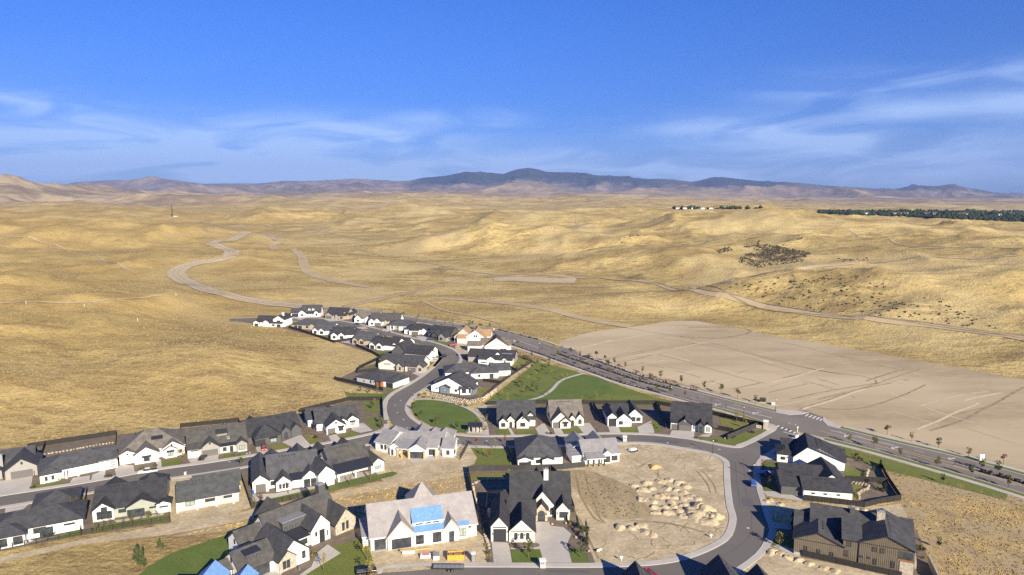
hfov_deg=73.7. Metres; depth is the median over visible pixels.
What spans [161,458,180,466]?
lawn
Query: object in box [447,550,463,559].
skip
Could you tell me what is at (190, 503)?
window
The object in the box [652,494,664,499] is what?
soil mound
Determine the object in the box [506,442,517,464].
garden fence
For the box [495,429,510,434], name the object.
lawn
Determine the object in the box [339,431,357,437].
lawn
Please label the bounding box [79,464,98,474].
garage door
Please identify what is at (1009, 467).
pavement
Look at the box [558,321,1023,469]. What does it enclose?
graded lot
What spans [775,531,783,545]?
young tree
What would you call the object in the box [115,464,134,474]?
driveway
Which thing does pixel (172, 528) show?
soil path
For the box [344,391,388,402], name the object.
lawn
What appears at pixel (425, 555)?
material pallet
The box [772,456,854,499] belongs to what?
charcoal house
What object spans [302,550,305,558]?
window
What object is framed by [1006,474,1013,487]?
young tree
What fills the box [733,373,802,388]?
grader pass
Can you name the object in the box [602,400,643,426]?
house
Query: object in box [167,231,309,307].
dirt road
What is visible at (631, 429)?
lawn
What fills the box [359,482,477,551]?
unfinished house
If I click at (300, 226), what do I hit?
dirt road
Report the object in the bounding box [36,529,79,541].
lawn
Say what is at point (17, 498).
street
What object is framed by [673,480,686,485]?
soil mound
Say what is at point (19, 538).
window
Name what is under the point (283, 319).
street end house
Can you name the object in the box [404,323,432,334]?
pale garage row house
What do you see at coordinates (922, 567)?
yard ground
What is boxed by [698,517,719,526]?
soil mound
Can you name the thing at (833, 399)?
pad edge
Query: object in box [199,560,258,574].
blue roof house
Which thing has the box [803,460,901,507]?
garden fence
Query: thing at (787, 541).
lawn
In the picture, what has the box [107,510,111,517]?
window
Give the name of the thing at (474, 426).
mail shelter
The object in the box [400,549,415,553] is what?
lumber stack
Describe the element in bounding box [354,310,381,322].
tan roof row house
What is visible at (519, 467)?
garden fence
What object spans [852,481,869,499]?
boulder wall
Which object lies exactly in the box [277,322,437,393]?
yard ground
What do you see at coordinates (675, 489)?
soil mound
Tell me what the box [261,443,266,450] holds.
pickup truck
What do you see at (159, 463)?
driveway
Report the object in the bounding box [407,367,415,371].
garage door
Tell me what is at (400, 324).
flat hip row house
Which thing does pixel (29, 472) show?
garage door
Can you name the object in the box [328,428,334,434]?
garage door
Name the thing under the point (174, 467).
kerb
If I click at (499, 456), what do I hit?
lawn
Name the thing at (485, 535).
boulder wall
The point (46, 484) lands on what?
lawn
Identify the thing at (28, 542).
driveway
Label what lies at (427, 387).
pavement
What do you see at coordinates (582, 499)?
wheel rut
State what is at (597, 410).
garden fence
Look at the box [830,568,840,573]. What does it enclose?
spoil heap
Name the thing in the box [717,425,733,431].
garden fence
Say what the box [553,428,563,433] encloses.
driveway
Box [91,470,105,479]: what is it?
driveway
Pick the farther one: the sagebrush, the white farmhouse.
the sagebrush
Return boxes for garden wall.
[914,553,916,568]
[928,556,939,574]
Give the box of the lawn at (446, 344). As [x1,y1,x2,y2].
[431,342,449,346]
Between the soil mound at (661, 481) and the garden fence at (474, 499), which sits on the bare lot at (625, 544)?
the soil mound at (661, 481)
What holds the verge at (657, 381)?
on the grassland terrain at (666, 244)
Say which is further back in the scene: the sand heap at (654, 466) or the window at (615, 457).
the window at (615, 457)
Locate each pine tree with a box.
[575,515,579,528]
[583,521,589,531]
[585,531,589,542]
[790,511,793,527]
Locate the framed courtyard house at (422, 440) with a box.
[374,423,458,458]
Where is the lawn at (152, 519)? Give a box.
[82,514,168,533]
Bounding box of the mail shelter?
[468,422,482,431]
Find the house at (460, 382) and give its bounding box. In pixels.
[430,370,478,394]
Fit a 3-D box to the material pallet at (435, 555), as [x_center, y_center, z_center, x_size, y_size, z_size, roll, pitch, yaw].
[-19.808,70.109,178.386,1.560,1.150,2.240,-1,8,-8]
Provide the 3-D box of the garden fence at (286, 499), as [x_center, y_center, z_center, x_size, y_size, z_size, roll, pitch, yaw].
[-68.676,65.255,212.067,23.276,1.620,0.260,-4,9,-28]
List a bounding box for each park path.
[415,398,488,434]
[475,405,489,410]
[490,373,585,405]
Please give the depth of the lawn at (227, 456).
247.92 m
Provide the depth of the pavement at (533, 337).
444.66 m
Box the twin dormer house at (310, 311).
[290,305,323,316]
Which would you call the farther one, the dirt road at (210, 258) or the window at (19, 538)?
the dirt road at (210, 258)
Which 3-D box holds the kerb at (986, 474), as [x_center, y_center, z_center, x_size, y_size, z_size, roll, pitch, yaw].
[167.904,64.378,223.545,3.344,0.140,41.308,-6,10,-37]
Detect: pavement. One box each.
[0,424,387,495]
[0,442,374,508]
[309,317,462,408]
[323,306,496,328]
[377,442,735,572]
[382,352,441,419]
[406,409,759,446]
[501,329,557,344]
[511,346,687,401]
[579,354,730,398]
[712,408,751,419]
[731,398,782,411]
[735,423,776,446]
[735,449,775,573]
[776,409,808,414]
[822,416,840,427]
[822,439,1023,498]
[843,426,1023,471]
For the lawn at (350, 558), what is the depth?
176.90 m
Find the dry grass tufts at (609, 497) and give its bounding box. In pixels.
[584,475,637,516]
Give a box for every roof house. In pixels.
[118,427,185,464]
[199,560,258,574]
[467,348,518,365]
[564,430,620,466]
[621,561,648,574]
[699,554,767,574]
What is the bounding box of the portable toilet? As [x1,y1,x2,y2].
[471,551,475,561]
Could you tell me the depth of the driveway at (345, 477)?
229.56 m
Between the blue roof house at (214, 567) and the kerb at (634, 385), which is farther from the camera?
the kerb at (634, 385)
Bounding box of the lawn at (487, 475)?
[470,473,508,479]
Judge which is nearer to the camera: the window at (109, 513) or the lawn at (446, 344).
the window at (109, 513)
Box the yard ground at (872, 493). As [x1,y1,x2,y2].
[760,452,898,502]
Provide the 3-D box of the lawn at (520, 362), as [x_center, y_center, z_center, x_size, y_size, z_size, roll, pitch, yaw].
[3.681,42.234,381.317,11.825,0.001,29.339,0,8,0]
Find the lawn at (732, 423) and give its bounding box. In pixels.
[720,417,748,432]
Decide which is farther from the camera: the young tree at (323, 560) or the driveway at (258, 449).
the driveway at (258, 449)
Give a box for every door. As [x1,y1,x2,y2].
[10,469,32,478]
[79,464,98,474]
[202,449,217,455]
[255,439,264,446]
[255,483,265,492]
[255,562,269,574]
[319,528,324,542]
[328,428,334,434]
[386,382,392,387]
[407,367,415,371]
[493,529,505,540]
[553,422,559,427]
[609,418,615,425]
[671,424,678,429]
[679,425,690,430]
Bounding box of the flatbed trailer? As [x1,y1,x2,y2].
[433,563,463,571]
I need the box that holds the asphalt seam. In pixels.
[697,458,751,564]
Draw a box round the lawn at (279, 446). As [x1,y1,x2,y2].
[269,443,290,449]
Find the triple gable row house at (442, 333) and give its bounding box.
[427,324,458,341]
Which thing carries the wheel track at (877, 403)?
on the graded lot at (1000, 420)
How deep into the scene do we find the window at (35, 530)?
188.94 m
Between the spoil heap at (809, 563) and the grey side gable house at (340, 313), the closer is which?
the spoil heap at (809, 563)
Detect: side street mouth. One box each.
[558,346,577,354]
[780,411,830,426]
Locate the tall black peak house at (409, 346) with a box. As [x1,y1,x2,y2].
[391,338,438,360]
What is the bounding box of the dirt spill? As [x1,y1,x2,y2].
[383,565,432,572]
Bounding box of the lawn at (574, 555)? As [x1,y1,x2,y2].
[568,548,589,561]
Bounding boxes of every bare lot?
[169,477,250,521]
[356,488,485,566]
[370,444,476,483]
[455,343,468,355]
[562,444,728,562]
[738,547,885,574]
[768,501,907,518]
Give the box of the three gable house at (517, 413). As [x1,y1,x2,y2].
[495,400,536,428]
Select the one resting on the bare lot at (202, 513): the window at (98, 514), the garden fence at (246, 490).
the garden fence at (246, 490)
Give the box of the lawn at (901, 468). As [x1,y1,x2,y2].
[833,444,1007,499]
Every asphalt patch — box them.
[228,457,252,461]
[545,570,589,572]
[655,439,679,443]
[741,497,753,506]
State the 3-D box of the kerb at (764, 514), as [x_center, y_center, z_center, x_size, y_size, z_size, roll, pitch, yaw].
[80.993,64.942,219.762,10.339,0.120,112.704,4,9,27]
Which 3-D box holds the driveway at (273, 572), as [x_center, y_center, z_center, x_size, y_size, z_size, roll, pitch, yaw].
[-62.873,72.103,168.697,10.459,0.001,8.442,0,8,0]
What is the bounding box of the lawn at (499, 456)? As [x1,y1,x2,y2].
[471,447,513,464]
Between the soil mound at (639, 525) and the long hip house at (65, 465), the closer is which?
the soil mound at (639, 525)
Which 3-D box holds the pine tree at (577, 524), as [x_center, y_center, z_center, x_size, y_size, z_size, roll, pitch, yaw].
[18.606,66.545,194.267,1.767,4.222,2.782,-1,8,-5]
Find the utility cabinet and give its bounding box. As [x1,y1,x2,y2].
[759,397,766,402]
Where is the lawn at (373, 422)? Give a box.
[365,417,381,429]
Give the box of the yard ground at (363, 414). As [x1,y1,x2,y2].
[0,401,386,485]
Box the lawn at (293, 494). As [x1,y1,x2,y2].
[251,489,314,505]
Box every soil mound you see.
[614,523,625,530]
[627,525,637,530]
[629,483,638,487]
[634,522,648,528]
[636,487,650,492]
[636,496,647,501]
[640,480,652,485]
[640,528,653,535]
[647,486,656,490]
[647,499,657,503]
[648,531,657,537]
[649,504,657,509]
[649,510,660,514]
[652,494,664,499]
[655,479,666,483]
[658,492,669,498]
[658,505,669,509]
[661,485,671,490]
[661,509,674,515]
[663,478,674,482]
[665,500,675,504]
[668,503,678,508]
[670,494,678,499]
[672,488,680,491]
[672,508,683,513]
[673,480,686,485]
[677,513,687,518]
[678,490,688,494]
[678,503,688,507]
[679,496,686,501]
[680,483,692,489]
[683,506,694,513]
[684,494,695,499]
[686,512,701,522]
[691,501,706,509]
[693,496,701,500]
[693,509,704,516]
[698,504,716,511]
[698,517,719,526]
[707,512,725,520]
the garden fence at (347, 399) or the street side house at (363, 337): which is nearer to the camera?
the garden fence at (347, 399)
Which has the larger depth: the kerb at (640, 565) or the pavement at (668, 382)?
the pavement at (668, 382)
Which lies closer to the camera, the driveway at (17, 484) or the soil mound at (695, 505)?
the soil mound at (695, 505)
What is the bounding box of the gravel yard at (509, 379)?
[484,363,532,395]
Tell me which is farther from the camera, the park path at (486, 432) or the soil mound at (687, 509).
the park path at (486, 432)
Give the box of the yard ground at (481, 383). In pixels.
[236,316,529,401]
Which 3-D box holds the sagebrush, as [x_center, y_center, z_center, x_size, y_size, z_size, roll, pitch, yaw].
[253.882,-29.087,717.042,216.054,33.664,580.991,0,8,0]
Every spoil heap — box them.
[765,550,774,555]
[775,551,784,555]
[776,502,784,506]
[782,554,793,560]
[793,557,804,562]
[803,561,814,566]
[817,565,828,570]
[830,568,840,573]
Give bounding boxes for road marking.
[819,430,1023,486]
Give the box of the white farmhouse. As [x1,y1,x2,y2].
[208,481,357,574]
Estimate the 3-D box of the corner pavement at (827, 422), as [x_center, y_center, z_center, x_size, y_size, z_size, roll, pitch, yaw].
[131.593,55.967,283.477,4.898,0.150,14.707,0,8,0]
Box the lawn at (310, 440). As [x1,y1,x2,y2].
[304,434,322,443]
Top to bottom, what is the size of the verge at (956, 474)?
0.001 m
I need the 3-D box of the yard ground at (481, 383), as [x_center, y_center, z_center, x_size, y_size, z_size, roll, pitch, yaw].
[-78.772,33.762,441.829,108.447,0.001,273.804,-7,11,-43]
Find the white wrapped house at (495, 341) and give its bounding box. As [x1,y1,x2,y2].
[467,334,511,350]
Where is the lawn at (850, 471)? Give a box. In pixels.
[845,467,866,476]
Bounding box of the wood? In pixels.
[672,205,1023,221]
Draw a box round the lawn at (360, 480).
[328,472,396,489]
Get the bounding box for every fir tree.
[132,543,141,562]
[135,546,147,566]
[157,537,163,553]
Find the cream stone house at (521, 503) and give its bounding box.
[486,466,571,541]
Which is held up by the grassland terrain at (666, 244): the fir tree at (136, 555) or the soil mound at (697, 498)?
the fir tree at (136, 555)
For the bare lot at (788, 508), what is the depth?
206.54 m
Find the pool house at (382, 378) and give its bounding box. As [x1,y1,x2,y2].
[356,369,409,387]
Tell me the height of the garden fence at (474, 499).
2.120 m
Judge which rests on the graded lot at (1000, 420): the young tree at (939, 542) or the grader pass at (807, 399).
the grader pass at (807, 399)
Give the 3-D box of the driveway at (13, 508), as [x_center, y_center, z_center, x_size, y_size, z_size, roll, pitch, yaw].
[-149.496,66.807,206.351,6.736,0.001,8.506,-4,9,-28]
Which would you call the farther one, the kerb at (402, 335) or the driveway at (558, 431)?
the kerb at (402, 335)
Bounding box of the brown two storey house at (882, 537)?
[792,502,917,574]
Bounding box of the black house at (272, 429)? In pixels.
[240,411,301,446]
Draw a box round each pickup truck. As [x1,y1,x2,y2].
[138,467,157,474]
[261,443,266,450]
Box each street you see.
[0,426,393,505]
[229,318,797,574]
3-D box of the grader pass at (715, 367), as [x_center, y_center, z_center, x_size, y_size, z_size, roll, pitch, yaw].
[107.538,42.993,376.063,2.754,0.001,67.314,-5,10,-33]
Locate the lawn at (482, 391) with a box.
[475,387,490,395]
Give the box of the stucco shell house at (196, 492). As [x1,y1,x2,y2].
[175,468,241,512]
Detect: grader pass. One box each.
[627,351,687,370]
[664,354,751,377]
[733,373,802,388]
[749,367,832,389]
[769,380,824,392]
[770,391,840,406]
[819,378,905,397]
[819,379,908,399]
[866,366,931,380]
[920,391,986,405]
[953,401,1020,415]
[960,426,1016,443]
[964,392,1000,400]
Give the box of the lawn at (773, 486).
[761,481,778,489]
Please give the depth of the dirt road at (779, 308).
522.10 m
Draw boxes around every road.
[0,294,163,303]
[1,235,135,272]
[166,231,292,307]
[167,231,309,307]
[172,231,299,306]
[178,232,301,305]
[184,232,312,304]
[197,221,368,229]
[267,230,361,238]
[267,234,372,286]
[323,308,1023,492]
[342,274,495,305]
[344,274,1023,340]
[357,248,499,274]
[421,300,501,322]
[433,297,633,327]
[494,277,575,282]
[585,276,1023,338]
[690,259,901,287]
[803,224,1001,247]
[902,255,1015,258]
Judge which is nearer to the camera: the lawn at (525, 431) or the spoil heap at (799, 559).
the spoil heap at (799, 559)
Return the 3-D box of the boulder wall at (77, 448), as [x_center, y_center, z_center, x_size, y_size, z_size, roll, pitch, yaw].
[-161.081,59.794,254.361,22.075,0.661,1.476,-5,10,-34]
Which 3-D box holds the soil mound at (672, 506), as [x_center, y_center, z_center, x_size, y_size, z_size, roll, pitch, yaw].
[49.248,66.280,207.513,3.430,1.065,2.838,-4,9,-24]
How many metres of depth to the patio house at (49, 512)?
192.07 m
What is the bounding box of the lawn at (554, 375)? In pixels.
[484,356,670,405]
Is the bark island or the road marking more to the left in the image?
the bark island
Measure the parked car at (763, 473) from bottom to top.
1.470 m
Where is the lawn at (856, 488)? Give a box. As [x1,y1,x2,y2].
[852,484,863,499]
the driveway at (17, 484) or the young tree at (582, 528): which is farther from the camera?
the driveway at (17, 484)
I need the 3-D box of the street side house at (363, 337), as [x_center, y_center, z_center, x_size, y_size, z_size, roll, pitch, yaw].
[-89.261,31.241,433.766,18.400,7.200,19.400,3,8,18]
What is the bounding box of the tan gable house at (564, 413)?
[545,399,584,427]
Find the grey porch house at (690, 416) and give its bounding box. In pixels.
[670,401,712,432]
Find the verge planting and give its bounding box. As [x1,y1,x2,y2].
[512,344,697,392]
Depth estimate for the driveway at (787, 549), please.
182.76 m
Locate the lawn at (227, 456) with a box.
[223,453,245,457]
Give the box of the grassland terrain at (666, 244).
[0,168,1023,574]
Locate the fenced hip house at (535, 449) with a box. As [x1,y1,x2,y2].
[514,434,562,464]
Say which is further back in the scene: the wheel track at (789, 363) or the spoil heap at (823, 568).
the wheel track at (789, 363)
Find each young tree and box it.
[319,552,326,570]
[362,542,369,559]
[366,558,374,574]
[523,538,533,557]
[577,541,585,557]
[579,525,584,535]
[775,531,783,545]
[871,437,877,448]
[934,456,940,466]
[936,536,941,545]
[968,464,975,475]
[978,458,985,468]
[994,460,1002,471]
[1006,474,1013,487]
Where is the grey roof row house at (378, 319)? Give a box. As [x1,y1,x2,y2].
[368,312,403,325]
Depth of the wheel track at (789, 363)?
356.75 m
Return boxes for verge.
[328,307,497,329]
[499,330,553,345]
[512,345,693,401]
[575,354,728,399]
[696,402,762,421]
[729,399,775,411]
[824,438,1023,495]
[841,427,1023,473]
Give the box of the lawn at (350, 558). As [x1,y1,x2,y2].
[306,538,372,574]
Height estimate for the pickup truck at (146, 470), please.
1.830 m
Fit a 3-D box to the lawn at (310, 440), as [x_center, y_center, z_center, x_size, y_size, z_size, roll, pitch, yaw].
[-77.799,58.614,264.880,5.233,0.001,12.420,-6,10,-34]
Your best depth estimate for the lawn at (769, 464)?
239.75 m
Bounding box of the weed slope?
[565,470,651,519]
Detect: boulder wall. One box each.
[44,442,113,454]
[425,388,496,403]
[471,478,507,484]
[472,486,490,548]
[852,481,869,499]
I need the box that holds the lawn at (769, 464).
[762,462,776,466]
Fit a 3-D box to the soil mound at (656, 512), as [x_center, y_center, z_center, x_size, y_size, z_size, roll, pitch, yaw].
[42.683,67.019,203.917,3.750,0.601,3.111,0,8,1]
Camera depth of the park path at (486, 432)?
298.69 m
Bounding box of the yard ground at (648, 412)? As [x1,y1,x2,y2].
[485,404,765,438]
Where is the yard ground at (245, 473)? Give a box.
[0,445,381,550]
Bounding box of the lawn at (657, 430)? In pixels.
[652,421,660,432]
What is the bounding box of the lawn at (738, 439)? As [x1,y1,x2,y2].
[698,430,765,445]
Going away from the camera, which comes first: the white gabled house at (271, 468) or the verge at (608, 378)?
the white gabled house at (271, 468)
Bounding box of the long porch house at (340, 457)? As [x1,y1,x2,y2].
[307,437,385,485]
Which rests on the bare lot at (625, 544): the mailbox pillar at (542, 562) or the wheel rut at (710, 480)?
the wheel rut at (710, 480)
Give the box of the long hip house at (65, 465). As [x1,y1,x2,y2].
[37,445,118,483]
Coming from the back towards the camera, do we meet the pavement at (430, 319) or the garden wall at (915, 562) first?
the pavement at (430, 319)
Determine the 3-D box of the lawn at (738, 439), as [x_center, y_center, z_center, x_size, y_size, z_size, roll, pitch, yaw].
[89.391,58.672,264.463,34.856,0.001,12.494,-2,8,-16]
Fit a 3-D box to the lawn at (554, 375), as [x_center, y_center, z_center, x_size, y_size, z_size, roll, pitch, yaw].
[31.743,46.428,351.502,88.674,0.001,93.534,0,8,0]
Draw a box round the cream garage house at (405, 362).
[377,353,429,372]
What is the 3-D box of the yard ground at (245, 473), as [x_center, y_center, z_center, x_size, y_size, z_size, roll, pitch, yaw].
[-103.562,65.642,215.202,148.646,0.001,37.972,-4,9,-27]
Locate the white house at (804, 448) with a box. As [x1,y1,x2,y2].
[775,433,846,470]
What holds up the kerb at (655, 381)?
on the road at (784, 421)
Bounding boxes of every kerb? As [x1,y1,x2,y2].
[2,424,388,495]
[299,317,459,408]
[324,307,493,329]
[379,442,736,573]
[386,350,441,418]
[405,409,740,447]
[522,347,694,401]
[556,354,667,389]
[576,355,725,399]
[735,437,792,568]
[824,437,1023,493]
[840,428,1023,474]
[953,464,1022,484]
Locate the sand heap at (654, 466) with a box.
[648,464,661,469]
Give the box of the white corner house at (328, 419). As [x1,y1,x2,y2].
[303,404,359,434]
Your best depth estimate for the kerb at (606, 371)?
369.28 m
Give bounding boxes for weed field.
[175,475,470,535]
[887,471,1023,574]
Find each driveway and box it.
[0,476,32,493]
[1,537,52,549]
[5,501,28,512]
[70,476,89,482]
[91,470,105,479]
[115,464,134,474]
[115,513,163,521]
[156,459,161,467]
[189,454,218,462]
[252,486,314,501]
[256,446,267,451]
[264,570,281,574]
[283,435,308,446]
[300,544,339,574]
[329,434,339,440]
[336,471,372,482]
[351,423,371,432]
[404,455,441,462]
[416,336,432,340]
[492,542,511,562]
[510,522,571,562]
[535,423,549,433]
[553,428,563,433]
[577,423,595,432]
[608,426,619,431]
[637,421,653,432]
[670,430,694,437]
[760,454,776,459]
[763,491,802,500]
[773,544,800,556]
[774,522,791,529]
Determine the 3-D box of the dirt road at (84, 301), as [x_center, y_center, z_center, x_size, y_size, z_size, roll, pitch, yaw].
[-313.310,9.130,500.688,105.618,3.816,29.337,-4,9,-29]
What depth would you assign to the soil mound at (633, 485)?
221.82 m
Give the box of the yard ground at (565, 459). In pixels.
[507,447,570,464]
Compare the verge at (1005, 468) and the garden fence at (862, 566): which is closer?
the garden fence at (862, 566)
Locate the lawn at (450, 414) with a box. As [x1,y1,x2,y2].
[411,400,481,432]
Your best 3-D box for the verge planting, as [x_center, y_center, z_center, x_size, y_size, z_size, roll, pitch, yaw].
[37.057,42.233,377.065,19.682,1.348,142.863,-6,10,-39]
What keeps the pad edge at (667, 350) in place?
on the graded lot at (1000, 420)
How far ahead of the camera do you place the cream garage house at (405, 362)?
367.64 m
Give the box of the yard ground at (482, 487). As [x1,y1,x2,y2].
[469,470,594,562]
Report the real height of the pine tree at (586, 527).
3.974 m
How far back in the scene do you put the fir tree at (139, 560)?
174.32 m
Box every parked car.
[198,454,206,460]
[643,567,656,574]
[749,479,756,486]
[758,470,772,475]
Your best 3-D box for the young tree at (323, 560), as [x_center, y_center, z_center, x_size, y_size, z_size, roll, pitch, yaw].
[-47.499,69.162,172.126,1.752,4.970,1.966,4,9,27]
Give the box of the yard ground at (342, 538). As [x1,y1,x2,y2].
[281,529,375,574]
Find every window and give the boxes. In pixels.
[0,538,7,547]
[13,535,22,544]
[33,526,45,533]
[96,512,101,519]
[101,507,107,518]
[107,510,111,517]
[186,500,194,506]
[205,497,214,501]
[300,537,307,543]
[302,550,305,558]
[416,534,423,544]
[428,449,434,454]
[433,531,441,542]
[459,528,466,536]
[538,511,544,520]
[611,455,617,460]
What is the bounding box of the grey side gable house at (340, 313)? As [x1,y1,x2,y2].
[325,307,356,319]
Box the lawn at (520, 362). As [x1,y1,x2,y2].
[511,357,528,367]
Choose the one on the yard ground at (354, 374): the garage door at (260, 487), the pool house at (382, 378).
the pool house at (382, 378)
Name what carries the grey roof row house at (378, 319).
on the yard ground at (481, 383)
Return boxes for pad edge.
[576,333,654,347]
[626,342,705,356]
[770,368,823,383]
[802,389,864,409]
[917,403,979,429]
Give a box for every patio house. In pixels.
[0,486,87,548]
[291,319,329,329]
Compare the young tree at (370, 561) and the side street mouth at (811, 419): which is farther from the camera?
the side street mouth at (811, 419)
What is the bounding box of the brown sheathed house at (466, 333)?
[454,325,492,342]
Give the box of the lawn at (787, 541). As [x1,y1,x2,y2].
[773,536,793,548]
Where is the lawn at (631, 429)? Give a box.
[620,427,637,432]
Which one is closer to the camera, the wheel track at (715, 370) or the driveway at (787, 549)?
the driveway at (787, 549)
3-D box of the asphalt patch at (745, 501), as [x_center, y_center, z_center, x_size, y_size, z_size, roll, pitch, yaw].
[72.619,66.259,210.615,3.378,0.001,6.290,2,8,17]
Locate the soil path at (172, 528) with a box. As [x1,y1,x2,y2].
[0,472,466,562]
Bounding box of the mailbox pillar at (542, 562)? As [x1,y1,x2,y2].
[539,558,545,567]
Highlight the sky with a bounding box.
[0,0,1023,193]
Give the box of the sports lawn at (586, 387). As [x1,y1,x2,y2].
[535,374,610,399]
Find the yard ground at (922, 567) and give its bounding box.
[761,528,932,574]
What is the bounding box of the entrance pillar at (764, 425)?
[756,419,768,429]
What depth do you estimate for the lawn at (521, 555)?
179.82 m
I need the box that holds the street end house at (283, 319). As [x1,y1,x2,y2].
[252,312,292,326]
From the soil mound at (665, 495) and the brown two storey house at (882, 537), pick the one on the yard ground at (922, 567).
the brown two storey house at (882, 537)
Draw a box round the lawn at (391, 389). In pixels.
[388,386,400,391]
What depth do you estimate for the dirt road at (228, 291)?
726.55 m
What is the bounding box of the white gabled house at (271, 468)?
[251,443,317,492]
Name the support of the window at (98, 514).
in the sage house at (114, 497)
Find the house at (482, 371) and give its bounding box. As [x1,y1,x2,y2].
[443,362,511,378]
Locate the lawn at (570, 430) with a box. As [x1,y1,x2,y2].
[563,428,581,433]
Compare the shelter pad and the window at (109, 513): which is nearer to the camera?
the window at (109, 513)
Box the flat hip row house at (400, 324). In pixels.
[386,319,416,329]
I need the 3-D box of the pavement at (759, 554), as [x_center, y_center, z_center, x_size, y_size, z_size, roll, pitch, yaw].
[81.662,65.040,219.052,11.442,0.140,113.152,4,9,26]
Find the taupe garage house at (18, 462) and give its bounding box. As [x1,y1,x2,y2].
[0,445,42,479]
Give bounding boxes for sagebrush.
[621,235,995,328]
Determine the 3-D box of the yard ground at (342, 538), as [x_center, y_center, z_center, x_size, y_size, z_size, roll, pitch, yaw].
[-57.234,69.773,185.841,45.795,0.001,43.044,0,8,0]
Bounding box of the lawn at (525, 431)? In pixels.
[516,429,536,434]
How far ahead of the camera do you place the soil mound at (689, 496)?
213.87 m
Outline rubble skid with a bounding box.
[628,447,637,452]
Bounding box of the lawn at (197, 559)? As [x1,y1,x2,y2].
[139,534,230,574]
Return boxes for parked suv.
[356,565,376,574]
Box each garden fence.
[0,529,80,550]
[27,430,116,446]
[81,516,169,534]
[180,417,239,426]
[241,474,250,505]
[251,488,326,507]
[289,326,352,342]
[299,396,383,417]
[334,376,382,390]
[355,343,391,356]
[357,355,380,372]
[427,354,532,400]
[460,441,467,458]
[468,461,584,470]
[468,468,483,535]
[483,378,500,383]
[487,400,762,424]
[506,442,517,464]
[551,465,574,511]
[593,402,601,419]
[658,402,665,427]
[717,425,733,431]
[727,421,759,439]
[802,550,901,574]
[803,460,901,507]
[845,476,887,482]
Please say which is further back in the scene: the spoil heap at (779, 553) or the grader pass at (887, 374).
the grader pass at (887, 374)
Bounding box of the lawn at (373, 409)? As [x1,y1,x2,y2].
[363,403,379,413]
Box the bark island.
[509,542,539,547]
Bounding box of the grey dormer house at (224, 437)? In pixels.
[185,422,247,458]
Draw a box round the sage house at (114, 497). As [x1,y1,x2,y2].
[90,472,172,521]
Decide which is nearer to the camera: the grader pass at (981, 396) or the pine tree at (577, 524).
the pine tree at (577, 524)
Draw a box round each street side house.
[312,322,344,334]
[331,326,361,339]
[351,330,386,344]
[369,336,414,349]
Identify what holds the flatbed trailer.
on the neighbourhood street at (750, 546)
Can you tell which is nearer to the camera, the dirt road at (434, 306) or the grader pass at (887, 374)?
the grader pass at (887, 374)
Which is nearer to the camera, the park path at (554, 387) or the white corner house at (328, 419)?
the white corner house at (328, 419)
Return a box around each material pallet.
[420,553,430,558]
[433,551,438,559]
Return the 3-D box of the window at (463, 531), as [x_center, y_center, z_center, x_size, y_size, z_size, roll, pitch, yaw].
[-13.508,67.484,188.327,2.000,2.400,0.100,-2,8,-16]
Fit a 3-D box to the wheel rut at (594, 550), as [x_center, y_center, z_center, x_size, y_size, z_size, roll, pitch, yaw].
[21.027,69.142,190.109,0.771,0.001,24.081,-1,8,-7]
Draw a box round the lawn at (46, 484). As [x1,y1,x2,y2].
[31,482,66,488]
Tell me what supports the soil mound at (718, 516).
on the bare lot at (625, 544)
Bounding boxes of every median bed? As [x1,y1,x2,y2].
[557,354,666,388]
[954,463,1022,483]
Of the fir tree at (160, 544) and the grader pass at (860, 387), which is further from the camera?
the grader pass at (860, 387)
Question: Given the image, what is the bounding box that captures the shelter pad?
[466,430,483,433]
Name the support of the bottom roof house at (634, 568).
on the grassland terrain at (666, 244)
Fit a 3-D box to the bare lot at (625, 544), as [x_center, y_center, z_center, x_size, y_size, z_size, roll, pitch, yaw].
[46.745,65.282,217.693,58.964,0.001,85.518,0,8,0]
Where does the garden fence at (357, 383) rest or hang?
on the yard ground at (354, 374)
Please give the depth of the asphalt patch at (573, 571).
172.27 m
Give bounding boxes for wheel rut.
[575,475,604,523]
[577,516,599,558]
[583,470,604,521]
[631,520,704,532]
[697,471,710,492]
[701,470,716,492]
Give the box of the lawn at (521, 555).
[511,549,541,561]
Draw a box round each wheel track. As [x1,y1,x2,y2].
[608,343,693,359]
[622,327,876,398]
[659,354,765,383]
[661,338,843,374]
[680,327,751,338]
[721,336,897,369]
[800,368,921,408]
[810,384,924,409]
[930,387,1023,430]
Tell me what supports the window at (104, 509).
in the sage house at (114, 497)

